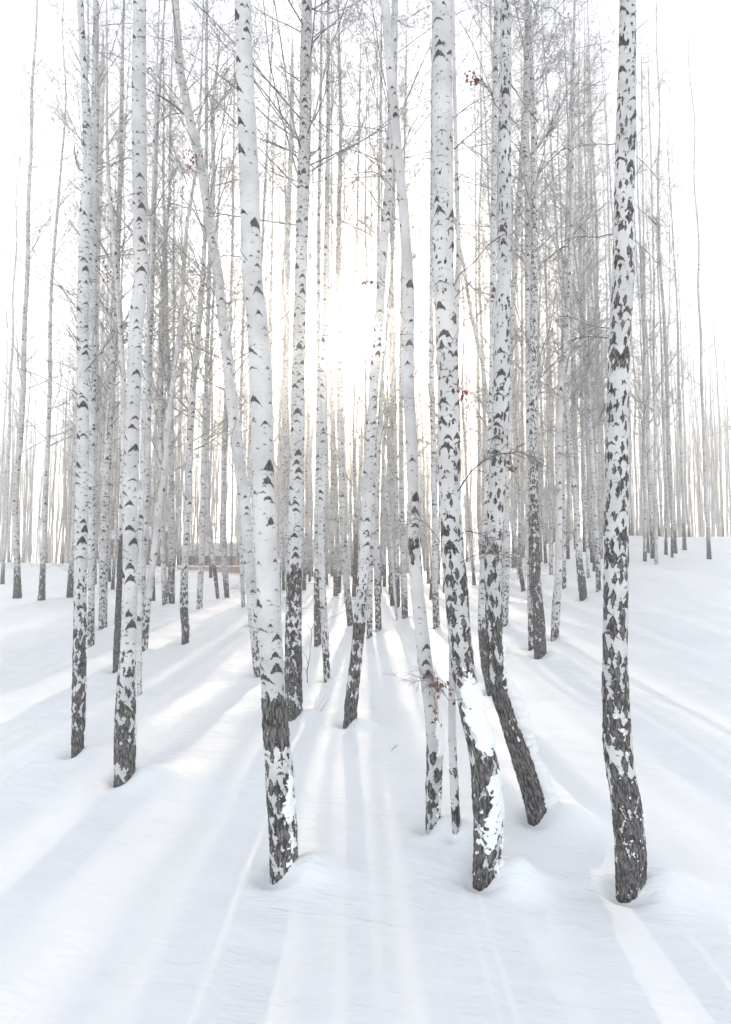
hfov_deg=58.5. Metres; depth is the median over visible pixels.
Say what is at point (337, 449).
birch tree
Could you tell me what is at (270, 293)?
birch tree
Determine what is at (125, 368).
birch tree
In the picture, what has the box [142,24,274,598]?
birch tree
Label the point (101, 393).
birch tree
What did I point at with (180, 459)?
birch tree
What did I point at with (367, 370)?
birch tree
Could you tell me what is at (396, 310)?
birch tree
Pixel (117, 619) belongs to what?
birch tree
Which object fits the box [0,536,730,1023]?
snow ground
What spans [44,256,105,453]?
birch tree
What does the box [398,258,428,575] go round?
birch tree
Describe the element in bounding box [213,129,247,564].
birch tree
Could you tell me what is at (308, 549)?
birch tree
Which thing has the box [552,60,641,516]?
birch tree
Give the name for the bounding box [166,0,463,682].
birch tree
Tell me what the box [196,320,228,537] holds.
birch tree
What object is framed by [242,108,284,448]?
birch tree
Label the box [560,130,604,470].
birch tree
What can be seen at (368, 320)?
birch tree
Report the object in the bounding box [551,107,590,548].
birch tree
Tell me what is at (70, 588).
birch tree
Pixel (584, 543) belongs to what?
birch tree
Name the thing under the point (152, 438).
birch tree
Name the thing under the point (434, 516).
birch tree
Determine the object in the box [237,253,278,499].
birch tree
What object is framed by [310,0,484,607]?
birch tree
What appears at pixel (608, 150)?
birch tree
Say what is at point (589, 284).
birch tree
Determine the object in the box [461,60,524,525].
birch tree
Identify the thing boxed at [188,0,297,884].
birch tree
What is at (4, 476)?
birch tree
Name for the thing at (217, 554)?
pink building
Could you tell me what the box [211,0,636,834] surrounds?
birch tree
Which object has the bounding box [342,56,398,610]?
birch tree
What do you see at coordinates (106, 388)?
birch tree
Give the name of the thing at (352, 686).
birch tree
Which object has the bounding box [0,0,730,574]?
sky
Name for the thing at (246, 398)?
birch tree
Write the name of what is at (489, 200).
birch tree
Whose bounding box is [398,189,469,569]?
birch tree
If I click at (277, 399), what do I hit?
birch tree
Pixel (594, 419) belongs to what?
birch tree
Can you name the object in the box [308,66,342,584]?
birch tree
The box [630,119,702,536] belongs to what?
birch tree
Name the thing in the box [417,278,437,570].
birch tree
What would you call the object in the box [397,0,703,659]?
birch tree
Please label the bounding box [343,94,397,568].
birch tree
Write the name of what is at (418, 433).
birch tree
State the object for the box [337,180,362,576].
birch tree
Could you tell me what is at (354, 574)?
birch tree
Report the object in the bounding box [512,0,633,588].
birch tree
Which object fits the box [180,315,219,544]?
birch tree
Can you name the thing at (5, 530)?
birch tree
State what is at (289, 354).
birch tree
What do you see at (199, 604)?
birch tree
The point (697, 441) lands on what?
birch tree
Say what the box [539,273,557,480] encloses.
birch tree
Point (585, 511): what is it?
birch tree
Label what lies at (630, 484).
birch tree
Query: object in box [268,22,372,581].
birch tree
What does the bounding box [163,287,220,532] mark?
birch tree
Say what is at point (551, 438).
birch tree
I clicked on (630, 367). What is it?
birch tree
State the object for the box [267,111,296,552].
birch tree
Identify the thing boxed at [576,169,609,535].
birch tree
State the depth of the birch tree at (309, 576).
36.32 m
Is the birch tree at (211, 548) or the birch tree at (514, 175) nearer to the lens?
the birch tree at (211, 548)
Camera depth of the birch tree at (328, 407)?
41.44 m
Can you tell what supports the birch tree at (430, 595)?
on the snow ground
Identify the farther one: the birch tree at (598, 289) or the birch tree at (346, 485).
the birch tree at (346, 485)
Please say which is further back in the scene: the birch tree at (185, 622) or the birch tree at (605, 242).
the birch tree at (605, 242)
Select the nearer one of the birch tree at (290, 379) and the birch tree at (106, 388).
the birch tree at (290, 379)
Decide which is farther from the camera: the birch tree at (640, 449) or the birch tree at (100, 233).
the birch tree at (640, 449)
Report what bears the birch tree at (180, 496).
on the snow ground
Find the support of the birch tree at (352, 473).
on the snow ground
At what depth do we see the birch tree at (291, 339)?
28.00 m
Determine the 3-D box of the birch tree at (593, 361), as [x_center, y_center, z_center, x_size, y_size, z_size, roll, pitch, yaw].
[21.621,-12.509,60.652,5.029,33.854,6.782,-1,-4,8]
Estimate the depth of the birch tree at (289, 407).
61.42 m
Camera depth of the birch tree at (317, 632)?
13.76 m
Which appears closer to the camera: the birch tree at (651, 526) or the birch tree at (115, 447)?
the birch tree at (651, 526)
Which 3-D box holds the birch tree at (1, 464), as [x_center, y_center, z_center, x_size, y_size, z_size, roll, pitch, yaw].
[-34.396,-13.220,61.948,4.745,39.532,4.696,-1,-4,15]
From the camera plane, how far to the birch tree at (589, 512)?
30.55 m
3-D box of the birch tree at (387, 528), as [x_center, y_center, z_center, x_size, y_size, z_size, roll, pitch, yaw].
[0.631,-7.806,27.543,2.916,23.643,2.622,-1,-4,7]
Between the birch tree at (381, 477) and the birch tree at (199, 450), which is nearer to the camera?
the birch tree at (381, 477)
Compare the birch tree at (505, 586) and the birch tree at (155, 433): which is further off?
the birch tree at (155, 433)
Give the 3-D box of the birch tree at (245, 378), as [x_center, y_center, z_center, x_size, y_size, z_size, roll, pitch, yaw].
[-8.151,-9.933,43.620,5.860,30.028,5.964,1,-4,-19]
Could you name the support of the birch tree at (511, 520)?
on the snow ground
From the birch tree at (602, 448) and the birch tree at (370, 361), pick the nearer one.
the birch tree at (602, 448)
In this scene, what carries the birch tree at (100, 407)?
on the snow ground
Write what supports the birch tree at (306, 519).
on the snow ground
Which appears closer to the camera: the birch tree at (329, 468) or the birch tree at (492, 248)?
the birch tree at (492, 248)
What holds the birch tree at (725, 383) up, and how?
on the snow ground
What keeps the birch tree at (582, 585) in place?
on the snow ground
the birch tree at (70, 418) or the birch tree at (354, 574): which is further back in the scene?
the birch tree at (70, 418)
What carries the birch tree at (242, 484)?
on the snow ground
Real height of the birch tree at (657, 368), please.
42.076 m
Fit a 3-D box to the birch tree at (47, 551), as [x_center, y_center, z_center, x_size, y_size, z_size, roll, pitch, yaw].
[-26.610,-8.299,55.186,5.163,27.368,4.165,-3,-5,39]
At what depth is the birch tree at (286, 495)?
25.52 m
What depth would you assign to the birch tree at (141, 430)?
54.52 m
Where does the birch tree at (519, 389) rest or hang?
on the snow ground
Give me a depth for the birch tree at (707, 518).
32.72 m
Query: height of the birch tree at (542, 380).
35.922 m
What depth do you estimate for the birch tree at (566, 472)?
68.36 m
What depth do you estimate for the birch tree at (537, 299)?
31.46 m
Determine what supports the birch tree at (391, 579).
on the snow ground
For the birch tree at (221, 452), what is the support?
on the snow ground
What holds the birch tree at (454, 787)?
on the snow ground
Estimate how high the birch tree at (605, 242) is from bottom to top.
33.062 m
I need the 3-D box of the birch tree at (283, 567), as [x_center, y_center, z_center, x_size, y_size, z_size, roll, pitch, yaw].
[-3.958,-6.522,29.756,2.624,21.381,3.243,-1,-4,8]
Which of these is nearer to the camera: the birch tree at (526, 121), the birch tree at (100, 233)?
the birch tree at (526, 121)
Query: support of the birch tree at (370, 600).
on the snow ground
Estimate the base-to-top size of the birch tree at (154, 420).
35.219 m
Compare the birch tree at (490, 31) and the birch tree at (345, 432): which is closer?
the birch tree at (490, 31)
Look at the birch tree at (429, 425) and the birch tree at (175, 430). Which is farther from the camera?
the birch tree at (175, 430)
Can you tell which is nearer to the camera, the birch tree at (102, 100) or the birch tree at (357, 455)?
the birch tree at (102, 100)
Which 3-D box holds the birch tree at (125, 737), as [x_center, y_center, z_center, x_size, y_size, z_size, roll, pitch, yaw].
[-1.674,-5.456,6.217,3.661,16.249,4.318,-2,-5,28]
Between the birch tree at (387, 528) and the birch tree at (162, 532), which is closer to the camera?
the birch tree at (162, 532)
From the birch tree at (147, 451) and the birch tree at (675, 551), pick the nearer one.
the birch tree at (147, 451)
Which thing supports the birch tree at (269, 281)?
on the snow ground
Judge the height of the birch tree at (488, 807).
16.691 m
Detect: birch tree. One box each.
[0,0,102,598]
[0,0,152,597]
[0,0,155,600]
[0,0,200,647]
[0,0,201,673]
[0,0,214,629]
[0,0,313,696]
[0,43,64,583]
[0,178,32,538]
[0,241,44,561]
[0,243,32,562]
[10,226,51,562]
[24,254,73,562]
[27,0,246,611]
[34,11,132,584]
[36,231,118,536]
[38,0,132,564]
[41,237,78,562]
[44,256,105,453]
[54,0,123,757]
[55,0,149,549]
[55,0,400,677]
[56,267,101,554]
[61,326,76,563]
[63,277,117,470]
[66,30,164,581]
[66,191,125,556]
[67,0,316,644]
[67,217,126,491]
[68,0,464,721]
[70,105,126,561]
[74,0,280,651]
[92,0,567,728]
[96,150,235,600]
[97,2,250,603]
[97,11,223,605]
[97,85,132,540]
[97,89,172,589]
[97,178,124,542]
[97,204,124,526]
[97,260,121,538]
[97,283,139,517]
[99,237,128,538]
[100,343,125,513]
[103,47,223,595]
[108,0,194,787]
[112,255,127,528]
[117,139,185,564]
[117,173,160,534]
[123,2,286,609]
[125,249,154,483]
[139,274,174,561]
[140,276,200,552]
[141,1,309,607]
[141,161,199,549]
[141,282,168,505]
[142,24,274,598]
[143,16,275,597]
[146,145,189,565]
[150,269,199,567]
[150,328,185,551]
[151,0,341,626]
[152,38,209,557]
[152,259,201,538]
[155,182,195,566]
[163,153,202,563]
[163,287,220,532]
[164,252,209,556]
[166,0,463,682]
[175,380,196,551]
[176,69,247,577]
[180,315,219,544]
[185,359,219,563]
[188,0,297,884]
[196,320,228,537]
[198,0,428,646]
[198,344,231,542]
[209,279,230,550]
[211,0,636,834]
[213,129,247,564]
[215,0,281,545]
[217,200,261,528]
[219,182,281,537]
[220,193,269,503]
[230,0,421,625]
[235,15,344,586]
[235,98,294,517]
[237,80,297,543]
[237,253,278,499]
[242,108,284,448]
[246,50,316,601]
[248,69,283,524]
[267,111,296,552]
[267,160,292,589]
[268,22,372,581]
[270,92,314,547]
[273,102,293,532]
[273,228,305,563]
[273,359,289,499]
[275,324,313,490]
[285,0,473,631]
[285,2,465,638]
[286,0,706,695]
[290,226,335,581]
[292,40,347,573]
[295,83,344,589]
[302,176,314,558]
[303,142,349,572]
[304,16,389,596]
[304,288,315,576]
[305,44,353,595]
[306,0,485,619]
[306,228,348,544]
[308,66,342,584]
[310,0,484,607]
[311,94,361,592]
[323,0,603,826]
[328,290,338,575]
[329,0,487,618]
[329,226,361,563]
[329,324,353,575]
[334,352,350,574]
[335,0,525,628]
[336,39,425,586]
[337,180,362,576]
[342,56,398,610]
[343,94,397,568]
[345,208,369,571]
[345,327,356,534]
[346,328,363,559]
[348,255,367,540]
[348,287,365,552]
[348,395,360,522]
[350,195,381,518]
[351,210,368,515]
[352,252,380,495]
[357,71,410,593]
[357,118,405,592]
[360,247,373,427]
[366,107,423,605]
[371,0,578,891]
[378,294,386,575]
[379,237,405,569]
[385,158,440,583]
[386,129,430,562]
[394,0,646,650]
[395,5,605,591]
[395,196,407,558]
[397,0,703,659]
[397,59,431,570]
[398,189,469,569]
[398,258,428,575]
[398,286,425,566]
[401,0,515,834]
[404,268,430,532]
[411,91,484,575]
[412,0,583,507]
[414,98,465,599]
[415,171,464,547]
[415,176,479,545]
[415,191,484,592]
[416,217,459,583]
[416,254,472,553]
[416,332,440,568]
[417,0,612,626]
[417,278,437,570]
[418,331,440,563]
[420,214,440,558]
[427,137,488,584]
[434,237,472,564]
[453,0,525,536]
[453,0,706,640]
[453,1,583,549]
[453,16,525,557]
[458,49,563,563]
[459,193,480,561]
[460,58,524,517]
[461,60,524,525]
[461,154,520,510]
[463,0,638,600]
[464,3,556,567]
[464,105,489,449]
[464,231,544,488]
[467,379,480,560]
[476,34,554,556]
[483,151,556,544]
[488,0,702,591]
[488,229,525,552]
[498,7,558,506]
[511,16,607,574]
[511,29,650,577]
[511,32,578,533]
[511,114,578,556]
[511,125,581,563]
[511,148,550,527]
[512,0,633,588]
[514,56,575,561]
[520,0,606,558]
[523,166,555,528]
[524,80,638,551]
[524,150,554,543]
[538,107,661,516]
[538,160,578,521]
[538,163,579,523]
[539,0,650,570]
[539,117,634,562]
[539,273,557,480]
[540,136,607,532]
[541,0,607,545]
[541,132,578,542]
[543,2,638,540]
[546,65,605,519]
[547,0,683,902]
[550,37,613,548]
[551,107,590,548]
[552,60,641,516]
[552,284,580,538]
[553,27,652,558]
[553,329,579,538]
[555,167,605,516]
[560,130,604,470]
[565,0,611,522]
[569,34,653,537]
[570,178,611,492]
[575,24,717,564]
[576,80,637,443]
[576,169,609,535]
[579,217,607,440]
[582,1,647,504]
[589,168,630,441]
[590,28,690,561]
[593,13,710,558]
[593,118,685,552]
[599,112,659,535]
[601,112,653,535]
[607,0,723,553]
[608,150,652,535]
[617,30,686,522]
[630,50,723,549]
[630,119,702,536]
[630,126,728,557]
[630,275,657,535]
[631,180,677,532]
[631,220,676,536]
[635,85,715,554]
[639,0,730,558]
[661,167,712,536]
[662,261,730,536]
[676,267,730,531]
[686,322,730,536]
[687,138,730,536]
[699,253,730,535]
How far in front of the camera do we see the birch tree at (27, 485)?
60.98 m
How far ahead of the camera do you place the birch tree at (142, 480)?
9.21 m
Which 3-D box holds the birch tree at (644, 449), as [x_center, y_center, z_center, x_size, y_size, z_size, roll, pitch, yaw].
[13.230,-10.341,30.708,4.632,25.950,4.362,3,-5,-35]
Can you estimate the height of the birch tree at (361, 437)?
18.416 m
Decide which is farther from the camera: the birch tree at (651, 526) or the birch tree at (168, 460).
the birch tree at (168, 460)
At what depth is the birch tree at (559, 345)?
58.23 m
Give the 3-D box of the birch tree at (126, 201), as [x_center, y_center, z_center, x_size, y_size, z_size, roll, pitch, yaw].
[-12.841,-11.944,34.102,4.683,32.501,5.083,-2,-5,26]
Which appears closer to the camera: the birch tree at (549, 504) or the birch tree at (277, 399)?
the birch tree at (549, 504)
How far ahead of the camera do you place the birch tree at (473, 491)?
69.86 m
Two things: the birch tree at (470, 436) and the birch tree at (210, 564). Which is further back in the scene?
the birch tree at (210, 564)
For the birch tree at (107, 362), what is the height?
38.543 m
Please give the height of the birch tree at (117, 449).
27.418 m
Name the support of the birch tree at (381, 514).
on the snow ground
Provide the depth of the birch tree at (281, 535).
23.43 m
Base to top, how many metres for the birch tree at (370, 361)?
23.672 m
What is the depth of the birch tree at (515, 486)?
32.27 m
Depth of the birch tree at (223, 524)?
25.54 m
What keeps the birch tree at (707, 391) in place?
on the snow ground
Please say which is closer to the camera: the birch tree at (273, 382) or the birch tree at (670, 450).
the birch tree at (670, 450)
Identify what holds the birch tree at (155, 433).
on the snow ground
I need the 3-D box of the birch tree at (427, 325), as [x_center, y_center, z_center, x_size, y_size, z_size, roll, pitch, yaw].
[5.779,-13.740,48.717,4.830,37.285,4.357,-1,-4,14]
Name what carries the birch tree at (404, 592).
on the snow ground
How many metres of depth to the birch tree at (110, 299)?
36.62 m
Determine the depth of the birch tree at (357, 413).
33.87 m
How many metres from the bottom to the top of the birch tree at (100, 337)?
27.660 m
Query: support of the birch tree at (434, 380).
on the snow ground
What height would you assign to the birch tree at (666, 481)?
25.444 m
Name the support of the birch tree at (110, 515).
on the snow ground
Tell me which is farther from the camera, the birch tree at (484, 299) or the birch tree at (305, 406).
the birch tree at (305, 406)
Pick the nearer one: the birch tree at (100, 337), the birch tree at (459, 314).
the birch tree at (459, 314)
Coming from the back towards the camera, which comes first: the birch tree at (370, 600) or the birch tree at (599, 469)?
the birch tree at (599, 469)
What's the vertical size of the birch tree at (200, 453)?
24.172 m
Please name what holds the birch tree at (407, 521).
on the snow ground
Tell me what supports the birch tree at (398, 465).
on the snow ground
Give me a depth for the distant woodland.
73.19 m
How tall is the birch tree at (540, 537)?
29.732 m
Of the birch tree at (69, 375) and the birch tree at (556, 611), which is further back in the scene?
the birch tree at (69, 375)
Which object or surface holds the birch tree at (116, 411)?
on the snow ground
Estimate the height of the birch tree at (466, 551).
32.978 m
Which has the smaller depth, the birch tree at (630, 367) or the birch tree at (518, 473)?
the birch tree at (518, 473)
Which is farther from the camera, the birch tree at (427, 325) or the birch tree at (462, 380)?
the birch tree at (427, 325)
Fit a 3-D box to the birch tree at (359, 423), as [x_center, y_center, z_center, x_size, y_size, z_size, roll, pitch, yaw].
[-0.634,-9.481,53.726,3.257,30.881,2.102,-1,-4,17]
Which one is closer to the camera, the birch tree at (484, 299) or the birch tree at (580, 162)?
the birch tree at (484, 299)
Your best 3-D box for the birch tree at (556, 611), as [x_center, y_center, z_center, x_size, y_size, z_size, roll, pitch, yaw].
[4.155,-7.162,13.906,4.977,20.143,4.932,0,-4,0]
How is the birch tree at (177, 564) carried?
on the snow ground
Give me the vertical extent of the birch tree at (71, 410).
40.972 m
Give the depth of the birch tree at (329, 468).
43.73 m
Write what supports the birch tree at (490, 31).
on the snow ground
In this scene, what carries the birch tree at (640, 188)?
on the snow ground
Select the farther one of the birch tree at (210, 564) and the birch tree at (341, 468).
the birch tree at (210, 564)
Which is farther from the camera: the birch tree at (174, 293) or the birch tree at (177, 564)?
the birch tree at (177, 564)
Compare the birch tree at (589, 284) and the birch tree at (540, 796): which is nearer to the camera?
the birch tree at (540, 796)
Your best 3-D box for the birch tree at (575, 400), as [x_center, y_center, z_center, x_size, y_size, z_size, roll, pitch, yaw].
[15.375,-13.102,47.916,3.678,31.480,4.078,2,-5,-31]
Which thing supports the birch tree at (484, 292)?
on the snow ground
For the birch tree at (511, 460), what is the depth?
54.52 m
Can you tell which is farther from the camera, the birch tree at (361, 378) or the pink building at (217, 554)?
the pink building at (217, 554)
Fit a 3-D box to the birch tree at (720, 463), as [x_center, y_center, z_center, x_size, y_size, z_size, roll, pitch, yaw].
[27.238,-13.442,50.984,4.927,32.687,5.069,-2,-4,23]
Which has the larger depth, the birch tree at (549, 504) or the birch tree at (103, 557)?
the birch tree at (549, 504)
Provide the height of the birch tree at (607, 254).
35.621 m
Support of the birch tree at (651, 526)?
on the snow ground
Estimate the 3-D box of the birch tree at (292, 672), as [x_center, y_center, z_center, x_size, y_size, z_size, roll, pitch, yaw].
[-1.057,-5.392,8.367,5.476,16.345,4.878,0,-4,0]
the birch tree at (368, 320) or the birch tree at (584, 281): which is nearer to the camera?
the birch tree at (584, 281)
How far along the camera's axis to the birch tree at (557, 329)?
47.69 m
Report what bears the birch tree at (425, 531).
on the snow ground
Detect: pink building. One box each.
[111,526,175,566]
[176,542,239,564]
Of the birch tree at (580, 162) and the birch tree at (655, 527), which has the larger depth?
the birch tree at (580, 162)
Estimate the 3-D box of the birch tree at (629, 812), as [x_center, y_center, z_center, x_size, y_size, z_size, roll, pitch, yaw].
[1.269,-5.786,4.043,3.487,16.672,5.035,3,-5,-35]
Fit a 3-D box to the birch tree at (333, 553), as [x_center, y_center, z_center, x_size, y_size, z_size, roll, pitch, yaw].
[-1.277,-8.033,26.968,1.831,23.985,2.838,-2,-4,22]
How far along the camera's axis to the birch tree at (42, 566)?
22.20 m
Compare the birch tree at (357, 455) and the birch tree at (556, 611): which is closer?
the birch tree at (556, 611)
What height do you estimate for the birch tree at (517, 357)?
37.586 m
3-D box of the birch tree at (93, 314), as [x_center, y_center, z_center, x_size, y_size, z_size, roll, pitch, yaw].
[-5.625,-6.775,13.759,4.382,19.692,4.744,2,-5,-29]
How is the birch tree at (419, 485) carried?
on the snow ground
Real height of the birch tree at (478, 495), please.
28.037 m
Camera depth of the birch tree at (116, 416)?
63.07 m
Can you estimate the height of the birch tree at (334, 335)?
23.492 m
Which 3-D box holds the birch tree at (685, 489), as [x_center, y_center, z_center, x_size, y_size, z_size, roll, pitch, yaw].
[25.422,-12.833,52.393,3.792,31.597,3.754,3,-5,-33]
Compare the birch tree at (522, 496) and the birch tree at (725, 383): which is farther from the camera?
the birch tree at (725, 383)
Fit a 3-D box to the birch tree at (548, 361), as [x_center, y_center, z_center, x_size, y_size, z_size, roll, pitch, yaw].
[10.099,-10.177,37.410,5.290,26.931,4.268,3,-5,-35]
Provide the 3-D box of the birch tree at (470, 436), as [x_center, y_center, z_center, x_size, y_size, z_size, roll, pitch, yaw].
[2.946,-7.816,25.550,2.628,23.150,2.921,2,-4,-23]
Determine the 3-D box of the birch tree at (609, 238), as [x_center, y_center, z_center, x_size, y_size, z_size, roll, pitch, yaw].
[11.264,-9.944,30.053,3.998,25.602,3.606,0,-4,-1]
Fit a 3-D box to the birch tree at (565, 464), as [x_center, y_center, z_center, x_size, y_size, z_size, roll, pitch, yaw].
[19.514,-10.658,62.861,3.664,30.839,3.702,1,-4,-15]
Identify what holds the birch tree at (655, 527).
on the snow ground
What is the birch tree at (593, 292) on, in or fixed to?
on the snow ground
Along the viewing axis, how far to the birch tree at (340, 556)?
28.85 m
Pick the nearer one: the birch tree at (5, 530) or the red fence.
the birch tree at (5, 530)
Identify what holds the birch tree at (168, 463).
on the snow ground
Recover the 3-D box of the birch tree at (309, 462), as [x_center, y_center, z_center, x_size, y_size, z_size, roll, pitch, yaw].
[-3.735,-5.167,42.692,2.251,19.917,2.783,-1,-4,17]
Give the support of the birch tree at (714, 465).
on the snow ground
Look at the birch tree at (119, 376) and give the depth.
61.71 m
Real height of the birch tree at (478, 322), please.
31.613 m
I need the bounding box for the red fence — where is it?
[177,565,244,573]
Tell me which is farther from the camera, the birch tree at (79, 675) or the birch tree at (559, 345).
the birch tree at (559, 345)
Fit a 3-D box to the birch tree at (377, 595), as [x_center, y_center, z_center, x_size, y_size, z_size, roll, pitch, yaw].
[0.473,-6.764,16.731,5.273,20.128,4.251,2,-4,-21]
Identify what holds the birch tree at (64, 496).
on the snow ground
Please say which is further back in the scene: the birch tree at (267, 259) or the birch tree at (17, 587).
the birch tree at (267, 259)
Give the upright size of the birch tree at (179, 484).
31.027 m
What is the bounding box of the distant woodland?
[0,315,730,574]
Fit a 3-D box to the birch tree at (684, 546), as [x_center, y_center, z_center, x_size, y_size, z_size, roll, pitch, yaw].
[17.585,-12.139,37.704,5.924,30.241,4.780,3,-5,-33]
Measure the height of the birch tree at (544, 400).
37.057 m
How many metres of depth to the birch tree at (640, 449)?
65.25 m
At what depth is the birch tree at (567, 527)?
33.34 m
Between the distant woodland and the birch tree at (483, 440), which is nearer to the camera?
the birch tree at (483, 440)
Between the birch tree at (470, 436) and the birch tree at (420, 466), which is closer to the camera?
the birch tree at (470, 436)
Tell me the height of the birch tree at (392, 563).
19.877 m
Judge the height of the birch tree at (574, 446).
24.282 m
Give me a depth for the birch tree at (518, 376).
41.98 m
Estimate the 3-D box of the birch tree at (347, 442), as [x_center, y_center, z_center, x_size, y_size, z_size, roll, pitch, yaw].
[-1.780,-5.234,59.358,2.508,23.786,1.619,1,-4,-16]
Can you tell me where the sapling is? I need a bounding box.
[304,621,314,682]
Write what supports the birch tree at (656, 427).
on the snow ground
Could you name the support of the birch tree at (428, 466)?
on the snow ground
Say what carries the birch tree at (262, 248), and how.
on the snow ground
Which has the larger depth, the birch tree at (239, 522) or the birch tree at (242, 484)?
the birch tree at (239, 522)
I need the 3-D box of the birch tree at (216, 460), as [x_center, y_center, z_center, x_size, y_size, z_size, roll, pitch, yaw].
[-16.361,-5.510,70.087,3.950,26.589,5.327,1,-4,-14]
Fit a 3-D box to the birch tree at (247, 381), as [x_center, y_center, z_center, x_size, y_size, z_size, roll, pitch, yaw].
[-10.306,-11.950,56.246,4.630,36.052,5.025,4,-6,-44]
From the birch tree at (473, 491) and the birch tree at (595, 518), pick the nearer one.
the birch tree at (595, 518)
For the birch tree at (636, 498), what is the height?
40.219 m
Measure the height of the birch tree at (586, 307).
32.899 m
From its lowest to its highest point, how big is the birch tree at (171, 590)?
20.925 m
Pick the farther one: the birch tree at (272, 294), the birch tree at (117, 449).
the birch tree at (117, 449)
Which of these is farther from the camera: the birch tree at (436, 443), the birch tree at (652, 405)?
the birch tree at (652, 405)
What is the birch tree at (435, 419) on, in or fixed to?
on the snow ground
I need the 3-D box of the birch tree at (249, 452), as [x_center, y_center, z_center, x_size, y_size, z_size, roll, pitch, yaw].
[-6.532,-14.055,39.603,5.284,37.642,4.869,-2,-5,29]
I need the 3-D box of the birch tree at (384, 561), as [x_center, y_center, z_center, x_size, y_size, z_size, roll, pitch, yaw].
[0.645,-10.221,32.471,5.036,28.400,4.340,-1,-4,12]
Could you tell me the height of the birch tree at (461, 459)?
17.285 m
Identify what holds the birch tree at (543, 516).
on the snow ground
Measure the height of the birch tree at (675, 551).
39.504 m
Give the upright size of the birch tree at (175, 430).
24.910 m
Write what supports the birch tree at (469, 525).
on the snow ground
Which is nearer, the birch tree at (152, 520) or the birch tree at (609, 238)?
the birch tree at (152, 520)
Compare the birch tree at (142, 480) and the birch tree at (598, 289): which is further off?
the birch tree at (598, 289)
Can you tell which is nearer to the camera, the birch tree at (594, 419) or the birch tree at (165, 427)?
the birch tree at (594, 419)
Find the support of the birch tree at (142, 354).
on the snow ground
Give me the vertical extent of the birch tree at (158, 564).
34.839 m
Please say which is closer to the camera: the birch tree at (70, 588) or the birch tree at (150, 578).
the birch tree at (150, 578)
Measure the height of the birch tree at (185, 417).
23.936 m
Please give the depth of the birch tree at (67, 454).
66.37 m
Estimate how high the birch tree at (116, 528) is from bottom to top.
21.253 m
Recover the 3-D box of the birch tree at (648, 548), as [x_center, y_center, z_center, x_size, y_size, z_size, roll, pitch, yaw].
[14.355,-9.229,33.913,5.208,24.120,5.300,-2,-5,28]
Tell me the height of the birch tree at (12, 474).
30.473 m

